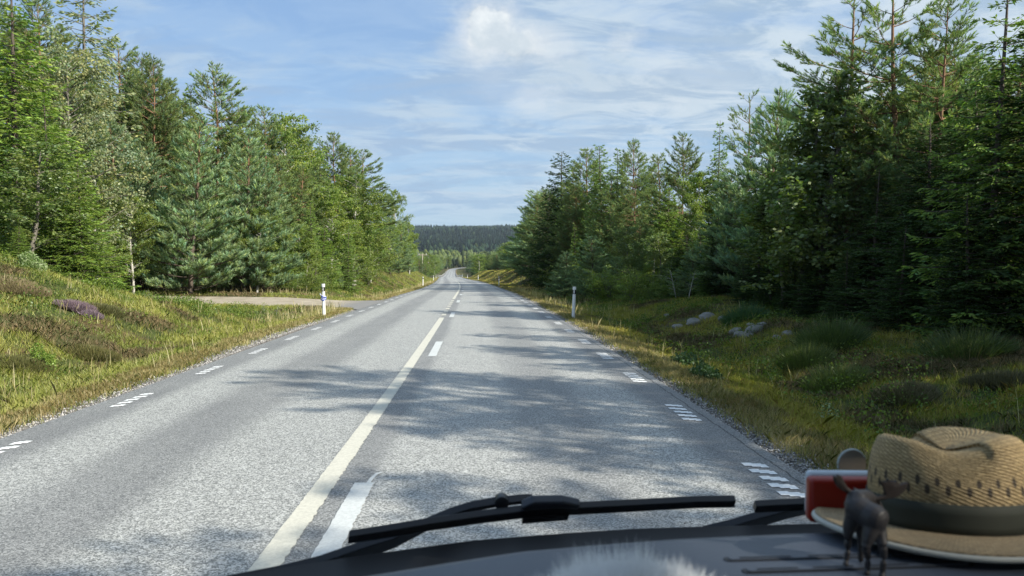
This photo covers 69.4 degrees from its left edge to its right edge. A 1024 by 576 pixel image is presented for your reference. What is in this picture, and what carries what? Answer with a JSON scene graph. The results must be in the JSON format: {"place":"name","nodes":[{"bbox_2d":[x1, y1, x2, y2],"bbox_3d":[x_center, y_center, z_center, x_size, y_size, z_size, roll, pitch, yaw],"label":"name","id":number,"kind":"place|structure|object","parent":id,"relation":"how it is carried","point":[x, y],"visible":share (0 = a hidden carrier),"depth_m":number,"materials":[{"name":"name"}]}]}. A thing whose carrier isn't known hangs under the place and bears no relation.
{"place":"outdoors","nodes":[
{"label":"outdoors","id":0,"kind":"place"},
{"bbox_2d":[152,296,385,309],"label":"side track","id":1,"kind":"structure","parent":0,"point":[356,305],"depth_m":36.03,"materials":[{"name":"beige gravel"}]},
{"bbox_2d":[0,267,819,575],"bbox_3d":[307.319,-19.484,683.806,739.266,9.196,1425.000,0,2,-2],"label":"road","id":2,"kind":"structure","parent":0,"point":[226,465],"depth_m":7.24,"materials":[{"name":"grey asphalt"}]},
{"bbox_2d":[247,318,443,571],"bbox_3d":[-1.700,1.499,9.700,0.249,0.069,31.402,0,2,-2],"label":"line","id":3,"kind":"object","parent":2,"relation":"on","point":[277,549],"visible":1,"depth_m":6.05,"materials":[{"name":"beige paint"}]},
{"bbox_2d":[311,282,463,557],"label":"lane dashes","id":4,"kind":"object","parent":2,"relation":"on","point":[335,535],"visible":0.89,"depth_m":5.25,"materials":[{"name":"white paint"}]},
{"bbox_2d":[0,281,804,496],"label":"edge marks","id":5,"kind":"object","parent":2,"relation":"on","point":[751,470],"visible":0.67,"depth_m":7.49,"materials":[{"name":"white paint"}]},
{"bbox_2d":[227,451,1023,575],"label":"van","id":6,"kind":"object","parent":2,"relation":"on","point":[754,543],"visible":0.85,"depth_m":1.06,"materials":[{"name":"plastic"}]},
{"bbox_2d":[532,539,726,575],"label":"fluffy tuft","id":7,"kind":"object","parent":6,"relation":"in","point":[629,566],"visible":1,"depth_m":0.58,"materials":[{"name":"fur"}]},
{"bbox_2d":[805,470,867,521],"bbox_3d":[0.418,0.253,0.899,0.121,0.058,0.031,0,2,2],"label":"red box","id":8,"kind":"object","parent":6,"relation":"on","point":[822,489],"visible":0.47,"depth_m":0.89,"materials":[{"name":"plastic"}]},
{"bbox_2d":[837,448,865,469],"bbox_3d":[0.443,0.238,0.968,0.038,0.057,0.010,0,2,-2],"label":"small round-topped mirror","id":9,"kind":"object","parent":6,"relation":"attached to","point":[851,459],"visible":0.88,"depth_m":0.96,"materials":[{"name":"grey plastic"}]},
{"bbox_2d":[833,474,907,575],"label":"toy moose","id":10,"kind":"object","parent":6,"relation":"on","point":[866,518],"visible":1,"depth_m":0.72,"materials":[{"name":"black"}]},
{"bbox_2d":[811,426,1023,563],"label":"straw hat","id":11,"kind":"object","parent":6,"relation":"on","point":[961,497],"visible":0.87,"depth_m":0.77,"materials":[{"name":"beige wicker"}]},
{"bbox_2d":[0,300,828,475],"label":"loose gravel","id":12,"kind":"structure","parent":0,"point":[720,418],"depth_m":10.09,"materials":[{"name":"grey gravel"}]},
{"bbox_2d":[0,252,1023,472],"bbox_3d":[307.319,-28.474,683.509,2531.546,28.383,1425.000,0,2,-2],"label":"ground","id":13,"kind":"structure","parent":0,"point":[462,271],"depth_m":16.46,"materials":[{"name":"green plant"}]},
{"bbox_2d":[0,274,52,297],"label":"heather bush","id":14,"kind":"object","parent":13,"relation":"on","point":[11,284],"visible":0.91,"depth_m":18.35,"materials":[{"name":"beige plant"}]},
{"bbox_2d":[0,352,55,374],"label":"heather bush","id":15,"kind":"object","parent":13,"relation":"on","point":[16,360],"visible":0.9,"depth_m":13.62,"materials":[{"name":"green plant"}]},
{"bbox_2d":[0,139,99,253],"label":"aspen tree","id":16,"kind":"object","parent":13,"relation":"on","point":[48,203],"visible":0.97,"depth_m":23.95,"materials":[{"name":"green plant"}]},
{"bbox_2d":[1,94,108,281],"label":"spruce tree","id":17,"kind":"object","parent":13,"relation":"on","point":[34,138],"visible":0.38,"depth_m":25.57,"materials":[{"name":"green plant"}]},
{"bbox_2d":[0,0,110,245],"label":"pine tree","id":18,"kind":"object","parent":13,"relation":"on","point":[44,18],"visible":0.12,"depth_m":35.87,"materials":[{"name":"green plant"}]},
{"bbox_2d":[0,0,123,282],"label":"spruce tree","id":19,"kind":"object","parent":13,"relation":"on","point":[12,98],"visible":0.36,"depth_m":28.20,"materials":[{"name":"green plant"}]},
{"bbox_2d":[0,21,151,281],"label":"willow tree","id":20,"kind":"object","parent":13,"relation":"on","point":[82,64],"visible":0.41,"depth_m":32.16,"materials":[{"name":"green plant"}]},
{"bbox_2d":[34,162,140,290],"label":"spruce tree","id":21,"kind":"object","parent":13,"relation":"on","point":[81,254],"visible":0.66,"depth_m":25.30,"materials":[{"name":"green plant"}]},
{"bbox_2d":[66,343,123,361],"bbox_3d":[-8.709,1.317,15.400,1.119,0.414,1.076,0,2,-2],"label":"heather bush","id":22,"kind":"object","parent":13,"relation":"on","point":[91,350],"visible":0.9,"depth_m":15.29,"materials":[{"name":"green plant"}]},
{"bbox_2d":[40,0,154,215],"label":"larch tree","id":23,"kind":"object","parent":13,"relation":"on","point":[82,41],"visible":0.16,"depth_m":41.61,"materials":[{"name":"green plant"}]},
{"bbox_2d":[73,168,130,271],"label":"birch tree","id":24,"kind":"object","parent":13,"relation":"on","point":[118,207],"visible":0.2,"depth_m":35.09,"materials":[{"name":"green plant"}]},
{"bbox_2d":[83,114,171,287],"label":"birch tree","id":25,"kind":"object","parent":13,"relation":"on","point":[111,127],"visible":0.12,"depth_m":39.61,"materials":[{"name":"green plant"}]},
{"bbox_2d":[87,37,170,200],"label":"pine tree","id":26,"kind":"object","parent":13,"relation":"on","point":[147,113],"visible":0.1,"depth_m":46.29,"materials":[{"name":"green plant"}]},
{"bbox_2d":[96,196,170,291],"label":"birch tree","id":27,"kind":"object","parent":13,"relation":"on","point":[139,225],"visible":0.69,"depth_m":36.93,"materials":[{"name":"green plant"}]},
{"bbox_2d":[107,138,190,288],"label":"young pine","id":28,"kind":"object","parent":13,"relation":"on","point":[153,179],"visible":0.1,"depth_m":41.91,"materials":[{"name":"green plant"}]},
{"bbox_2d":[99,49,205,218],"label":"pine tree","id":29,"kind":"object","parent":13,"relation":"on","point":[157,91],"visible":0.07,"depth_m":48.30,"materials":[{"name":"green plant"}]},
{"bbox_2d":[113,55,203,244],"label":"pine tree","id":30,"kind":"object","parent":13,"relation":"on","point":[167,118],"visible":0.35,"depth_m":44.65,"materials":[{"name":"green plant"}]},
{"bbox_2d":[147,91,212,209],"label":"pine tree","id":31,"kind":"object","parent":13,"relation":"on","point":[182,125],"visible":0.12,"depth_m":47.61,"materials":[{"name":"green plant"}]},
{"bbox_2d":[124,116,251,293],"bbox_3d":[-17.259,-4.365,39.515,6.685,9.543,6.466,-1,2,-32],"label":"young pine","id":32,"kind":"object","parent":13,"relation":"on","point":[194,264],"visible":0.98,"depth_m":38.95,"materials":[{"name":"green plant"}]},
{"bbox_2d":[176,60,263,208],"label":"pine tree","id":33,"kind":"object","parent":13,"relation":"on","point":[229,135],"visible":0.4,"depth_m":51.19,"materials":[{"name":"green plant"}]},
{"bbox_2d":[186,128,295,292],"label":"young pine","id":34,"kind":"object","parent":13,"relation":"on","point":[257,184],"visible":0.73,"depth_m":41.79,"materials":[{"name":"green plant"}]},
{"bbox_2d":[212,101,283,218],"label":"pine tree","id":35,"kind":"object","parent":13,"relation":"on","point":[261,143],"visible":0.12,"depth_m":53.31,"materials":[{"name":"green plant"}]},
{"bbox_2d":[227,207,299,291],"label":"birch tree","id":36,"kind":"object","parent":13,"relation":"on","point":[255,213],"visible":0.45,"depth_m":42.36,"materials":[{"name":"green plant"}]},
{"bbox_2d":[218,165,310,291],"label":"young pine","id":37,"kind":"object","parent":13,"relation":"on","point":[264,283],"visible":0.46,"depth_m":42.92,"materials":[{"name":"green plant"}]},
{"bbox_2d":[241,103,305,217],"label":"pine tree","id":38,"kind":"object","parent":13,"relation":"on","point":[274,134],"visible":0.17,"depth_m":58.60,"materials":[{"name":"green plant"}]},
{"bbox_2d":[259,151,306,234],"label":"pine tree","id":39,"kind":"object","parent":13,"relation":"on","point":[282,164],"visible":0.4,"depth_m":52.85,"materials":[{"name":"green plant"}]},
{"bbox_2d":[239,111,335,241],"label":"birch tree","id":40,"kind":"object","parent":13,"relation":"on","point":[284,128],"visible":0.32,"depth_m":60.72,"materials":[{"name":"green plant"}]},
{"bbox_2d":[285,222,323,285],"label":"birch tree","id":41,"kind":"object","parent":13,"relation":"on","point":[304,245],"visible":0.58,"depth_m":48.94,"materials":[{"name":"green plant"}]},
{"bbox_2d":[283,165,327,242],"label":"pine tree","id":42,"kind":"object","parent":13,"relation":"on","point":[296,175],"visible":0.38,"depth_m":55.14,"materials":[{"name":"green plant"}]},
{"bbox_2d":[299,184,371,274],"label":"birch tree","id":43,"kind":"object","parent":13,"relation":"on","point":[337,232],"visible":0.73,"depth_m":57.18,"materials":[{"name":"green plant"}]},
{"bbox_2d":[315,131,365,221],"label":"pine tree","id":44,"kind":"object","parent":13,"relation":"on","point":[340,153],"visible":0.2,"depth_m":75.97,"materials":[{"name":"green plant"}]},
{"bbox_2d":[338,225,363,293],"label":"spruce tree","id":45,"kind":"object","parent":13,"relation":"on","point":[348,280],"visible":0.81,"depth_m":55.51,"materials":[{"name":"green plant"}]},
{"bbox_2d":[326,173,388,284],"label":"birch tree","id":46,"kind":"object","parent":13,"relation":"on","point":[364,195],"visible":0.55,"depth_m":67.43,"materials":[{"name":"green plant"}]},
{"bbox_2d":[335,149,401,236],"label":"pine tree","id":47,"kind":"object","parent":13,"relation":"on","point":[381,185],"visible":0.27,"depth_m":88.58,"materials":[{"name":"green plant"}]},
{"bbox_2d":[350,206,391,280],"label":"birch tree","id":48,"kind":"object","parent":13,"relation":"on","point":[378,238],"visible":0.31,"depth_m":75.30,"materials":[{"name":"green plant"}]},
{"bbox_2d":[0,277,870,469],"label":"dry grass","id":49,"kind":"structure","parent":13,"relation":"on","point":[658,361],"depth_m":10.85,"materials":[{"name":"yellow plant"}]},
{"bbox_2d":[416,249,494,268],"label":"valley wood","id":50,"kind":"object","parent":13,"relation":"on","point":[458,258],"visible":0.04,"depth_m":984.48,"materials":[{"name":"green plant"}]},
{"bbox_2d":[0,257,1023,445],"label":"heather","id":51,"kind":"object","parent":13,"relation":"on","point":[981,362],"visible":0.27,"depth_m":15.26,"materials":[{"name":"plant"}]},
{"bbox_2d":[0,245,1023,442],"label":"undergrowth","id":52,"kind":"object","parent":13,"relation":"on","point":[239,311],"visible":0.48,"depth_m":19.26,"materials":[{"name":"green plant"}]},
{"bbox_2d":[506,190,551,276],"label":"young pine","id":53,"kind":"object","parent":13,"relation":"on","point":[522,256],"visible":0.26,"depth_m":83.24,"materials":[{"name":"green plant"}]},
{"bbox_2d":[515,189,560,272],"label":"pine tree","id":54,"kind":"object","parent":13,"relation":"on","point":[529,211],"visible":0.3,"depth_m":75.17,"materials":[{"name":"green plant"}]},
{"bbox_2d":[517,193,560,289],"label":"spruce tree","id":55,"kind":"object","parent":13,"relation":"on","point":[534,255],"visible":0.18,"depth_m":71.81,"materials":[{"name":"green plant"}]},
{"bbox_2d":[524,152,580,290],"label":"spruce tree","id":56,"kind":"object","parent":13,"relation":"on","point":[552,223],"visible":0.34,"depth_m":66.69,"materials":[{"name":"green plant"}]},
{"bbox_2d":[543,251,584,297],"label":"young pine","id":57,"kind":"object","parent":13,"relation":"on","point":[567,260],"visible":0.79,"depth_m":47.96,"materials":[{"name":"green plant"}]},
{"bbox_2d":[543,183,595,270],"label":"pine tree","id":58,"kind":"object","parent":13,"relation":"on","point":[559,241],"visible":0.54,"depth_m":59.58,"materials":[{"name":"green plant"}]},
{"bbox_2d":[552,147,608,253],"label":"pine tree","id":59,"kind":"object","parent":13,"relation":"on","point":[579,165],"visible":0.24,"depth_m":61.09,"materials":[{"name":"green plant"}]},
{"bbox_2d":[564,233,609,297],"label":"young pine","id":60,"kind":"object","parent":13,"relation":"on","point":[578,281],"visible":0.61,"depth_m":43.79,"materials":[{"name":"green plant"}]},
{"bbox_2d":[568,144,615,275],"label":"spruce tree","id":61,"kind":"object","parent":13,"relation":"on","point":[593,176],"visible":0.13,"depth_m":57.77,"materials":[{"name":"green plant"}]},
{"bbox_2d":[580,268,623,299],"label":"shrub","id":62,"kind":"object","parent":13,"relation":"on","point":[600,283],"visible":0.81,"depth_m":40.21,"materials":[{"name":"green plant"}]},
{"bbox_2d":[580,172,626,268],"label":"pine tree","id":63,"kind":"object","parent":13,"relation":"on","point":[598,232],"visible":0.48,"depth_m":52.81,"materials":[{"name":"green plant"}]},
{"bbox_2d":[598,138,657,255],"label":"pine tree","id":64,"kind":"object","parent":13,"relation":"on","point":[626,161],"visible":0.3,"depth_m":51.88,"materials":[{"name":"green plant"}]},
{"bbox_2d":[609,224,647,292],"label":"aspen tree","id":65,"kind":"object","parent":13,"relation":"on","point":[628,246],"visible":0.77,"depth_m":39.30,"materials":[{"name":"green plant"}]},
{"bbox_2d":[607,178,654,258],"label":"pine tree","id":66,"kind":"object","parent":13,"relation":"on","point":[634,216],"visible":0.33,"depth_m":47.02,"materials":[{"name":"green plant"}]},
{"bbox_2d":[612,272,650,300],"bbox_3d":[5.993,-0.030,36.694,2.012,1.558,2.849,0,2,-7],"label":"shrub","id":67,"kind":"object","parent":13,"relation":"on","point":[633,289],"visible":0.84,"depth_m":36.39,"materials":[{"name":"green plant"}]},
{"bbox_2d":[633,152,680,261],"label":"pine tree","id":68,"kind":"object","parent":13,"relation":"on","point":[656,175],"visible":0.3,"depth_m":44.11,"materials":[{"name":"green plant"}]},
{"bbox_2d":[643,232,675,286],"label":"aspen tree","id":69,"kind":"object","parent":13,"relation":"on","point":[656,242],"visible":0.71,"depth_m":36.08,"materials":[{"name":"green plant"}]},
{"bbox_2d":[642,188,685,289],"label":"spruce tree","id":70,"kind":"object","parent":13,"relation":"on","point":[667,226],"visible":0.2,"depth_m":40.01,"materials":[{"name":"green plant"}]},
{"bbox_2d":[645,131,710,248],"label":"pine tree","id":71,"kind":"object","parent":13,"relation":"on","point":[683,170],"visible":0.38,"depth_m":40.88,"materials":[{"name":"green plant"}]},
{"bbox_2d":[666,247,702,297],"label":"young pine","id":72,"kind":"object","parent":13,"relation":"on","point":[682,278],"visible":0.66,"depth_m":32.08,"materials":[{"name":"green plant"}]},
{"bbox_2d":[658,171,729,268],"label":"birch tree","id":73,"kind":"object","parent":13,"relation":"on","point":[698,210],"visible":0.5,"depth_m":36.98,"materials":[{"name":"green plant"}]},
{"bbox_2d":[692,235,735,296],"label":"spruce tree","id":74,"kind":"object","parent":13,"relation":"on","point":[711,286],"visible":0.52,"depth_m":29.62,"materials":[{"name":"green plant"}]},
{"bbox_2d":[699,122,735,257],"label":"spruce tree","id":75,"kind":"object","parent":13,"relation":"on","point":[718,159],"visible":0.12,"depth_m":37.03,"materials":[{"name":"green plant"}]},
{"bbox_2d":[687,169,763,290],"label":"young pine","id":76,"kind":"object","parent":13,"relation":"on","point":[702,225],"visible":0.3,"depth_m":30.07,"materials":[{"name":"green plant"}]},
{"bbox_2d":[718,298,769,327],"bbox_3d":[6.832,0.721,21.791,1.652,0.941,1.674,0,2,-2],"label":"grass tussock","id":77,"kind":"object","parent":13,"relation":"on","point":[742,312],"depth_m":21.63,"materials":[{"name":"green plant"}]},
{"bbox_2d":[708,88,791,234],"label":"pine tree","id":78,"kind":"object","parent":13,"relation":"on","point":[740,139],"visible":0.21,"depth_m":30.89,"materials":[{"name":"green plant"}]},
{"bbox_2d":[730,229,776,303],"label":"spruce tree","id":79,"kind":"object","parent":13,"relation":"on","point":[757,274],"visible":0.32,"depth_m":25.80,"materials":[{"name":"green plant"}]},
{"bbox_2d":[705,86,803,291],"bbox_3d":[9.946,-3.578,28.314,5.330,8.350,5.077,-1,2,-22],"label":"young pine","id":80,"kind":"object","parent":13,"relation":"on","point":[729,257],"visible":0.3,"depth_m":28.11,"materials":[{"name":"green plant"}]},
{"bbox_2d":[727,159,835,307],"bbox_3d":[8.644,-1.712,23.541,3.589,5.000,3.403,-2,3,-44],"label":"aspen tree","id":81,"kind":"object","parent":13,"relation":"on","point":[758,224],"visible":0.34,"depth_m":23.37,"materials":[{"name":"green plant"}]},
{"bbox_2d":[767,337,838,370],"bbox_3d":[5.761,1.271,14.610,1.394,0.740,1.366,1,2,38],"label":"grass tussock","id":82,"kind":"object","parent":13,"relation":"on","point":[802,356],"depth_m":14.46,"materials":[{"name":"green plant"}]},
{"bbox_2d":[745,87,871,310],"bbox_3d":[8.819,-2.568,22.033,3.304,6.775,3.485,0,2,7],"label":"aspen tree","id":83,"kind":"object","parent":13,"relation":"on","point":[779,258],"visible":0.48,"depth_m":21.65,"materials":[{"name":"green plant"}]},
{"bbox_2d":[776,248,850,320],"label":"spruce tree","id":84,"kind":"object","parent":13,"relation":"on","point":[808,298],"visible":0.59,"depth_m":21.01,"materials":[{"name":"green plant"}]},
{"bbox_2d":[784,311,878,351],"bbox_3d":[6.847,0.883,15.970,1.986,1.012,1.954,0,2,-2],"label":"grass tussock","id":85,"kind":"object","parent":13,"relation":"on","point":[835,333],"depth_m":15.69,"materials":[{"name":"green plant"}]},
{"bbox_2d":[761,62,904,311],"bbox_3d":[9.212,-2.713,21.355,3.889,7.347,3.687,1,2,16],"label":"aspen tree","id":86,"kind":"object","parent":13,"relation":"on","point":[805,207],"visible":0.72,"depth_m":20.90,"materials":[{"name":"green plant"}]},
{"bbox_2d":[796,358,877,392],"bbox_3d":[5.573,1.494,12.710,1.407,0.713,1.393,0,2,-2],"label":"grass tussock","id":87,"kind":"object","parent":13,"relation":"on","point":[839,370],"depth_m":12.66,"materials":[{"name":"green plant"}]},
{"bbox_2d":[817,251,871,323],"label":"spruce tree","id":88,"kind":"object","parent":13,"relation":"on","point":[846,306],"visible":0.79,"depth_m":19.32,"materials":[{"name":"green plant"}]},
{"bbox_2d":[800,126,895,269],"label":"pine tree","id":89,"kind":"object","parent":13,"relation":"on","point":[851,194],"visible":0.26,"depth_m":21.03,"materials":[{"name":"green plant"}]},
{"bbox_2d":[757,0,939,272],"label":"pine tree","id":90,"kind":"object","parent":13,"relation":"on","point":[793,113],"visible":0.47,"depth_m":21.56,"materials":[{"name":"green plant"}]},
{"bbox_2d":[819,169,900,318],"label":"spruce tree","id":91,"kind":"object","parent":13,"relation":"on","point":[871,275],"visible":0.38,"depth_m":19.67,"materials":[{"name":"green plant"}]},
{"bbox_2d":[793,0,996,246],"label":"pine tree","id":92,"kind":"object","parent":13,"relation":"on","point":[892,82],"visible":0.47,"depth_m":20.70,"materials":[{"name":"green plant"}]},
{"bbox_2d":[857,227,934,333],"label":"spruce tree","id":93,"kind":"object","parent":13,"relation":"on","point":[893,301],"visible":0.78,"depth_m":17.04,"materials":[{"name":"green plant"}]},
{"bbox_2d":[866,380,943,407],"bbox_3d":[5.891,1.563,11.134,1.114,0.374,1.065,0,2,-2],"label":"heather bush","id":94,"kind":"object","parent":13,"relation":"on","point":[918,388],"visible":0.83,"depth_m":10.99,"materials":[{"name":"green plant"}]},
{"bbox_2d":[838,121,975,327],"bbox_3d":[10.152,-1.384,18.009,3.885,5.213,3.894,-2,3,-42],"label":"spruce tree","id":95,"kind":"object","parent":13,"relation":"on","point":[911,219],"visible":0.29,"depth_m":17.75,"materials":[{"name":"green plant"}]},
{"bbox_2d":[876,72,959,274],"bbox_3d":[11.740,-2.663,20.854,3.111,6.939,3.138,-1,2,-23],"label":"pine tree","id":96,"kind":"object","parent":13,"relation":"on","point":[925,81],"visible":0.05,"depth_m":20.48,"materials":[{"name":"green plant"}]},
{"bbox_2d":[874,0,999,236],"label":"pine tree","id":97,"kind":"object","parent":13,"relation":"on","point":[942,62],"visible":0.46,"depth_m":19.62,"materials":[{"name":"green plant"}]},
{"bbox_2d":[888,42,1007,246],"bbox_3d":[12.996,-3.272,21.573,4.182,7.762,4.219,0,2,-4],"label":"pine tree","id":98,"kind":"object","parent":13,"relation":"on","point":[953,66],"visible":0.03,"depth_m":21.12,"materials":[{"name":"green plant"}]},
{"bbox_2d":[887,31,1023,338],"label":"spruce tree","id":99,"kind":"object","parent":13,"relation":"on","point":[1002,221],"visible":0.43,"depth_m":15.12,"materials":[{"name":"green plant"}]},
{"bbox_2d":[896,0,1023,341],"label":"spruce tree","id":100,"kind":"object","parent":13,"relation":"on","point":[983,150],"visible":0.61,"depth_m":15.44,"materials":[{"name":"green plant"}]},
{"bbox_2d":[909,79,1023,324],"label":"spruce tree","id":101,"kind":"object","parent":13,"relation":"on","point":[963,140],"visible":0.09,"depth_m":16.82,"materials":[{"name":"green plant"}]},
{"bbox_2d":[910,192,1023,338],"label":"spruce tree","id":102,"kind":"object","parent":13,"relation":"on","point":[965,305],"visible":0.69,"depth_m":14.90,"materials":[{"name":"green plant"}]},
{"bbox_2d":[914,319,1023,360],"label":"grass tussock","id":103,"kind":"object","parent":13,"relation":"on","point":[943,342],"depth_m":13.18,"materials":[{"name":"green plant"}]},
{"bbox_2d":[956,366,1023,388],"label":"heather bush","id":104,"kind":"object","parent":13,"relation":"on","point":[992,379],"visible":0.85,"depth_m":10.96,"materials":[{"name":"green plant"}]},
{"bbox_2d":[0,0,1023,226],"label":"sky","id":105,"kind":"structure","parent":0,"point":[466,106],"materials":[{"name":"blue"}]},
{"bbox_3d":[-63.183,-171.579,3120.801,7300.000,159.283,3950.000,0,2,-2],"label":"hills","id":106,"kind":"structure","parent":0,"visible":0},
{"bbox_2d":[402,224,689,251],"bbox_3d":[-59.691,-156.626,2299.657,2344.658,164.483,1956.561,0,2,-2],"label":"hillside forest","id":107,"kind":"object","parent":106,"relation":"on","point":[437,238],"visible":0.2,"depth_m":1943.07,"materials":[{"name":"green plant"}]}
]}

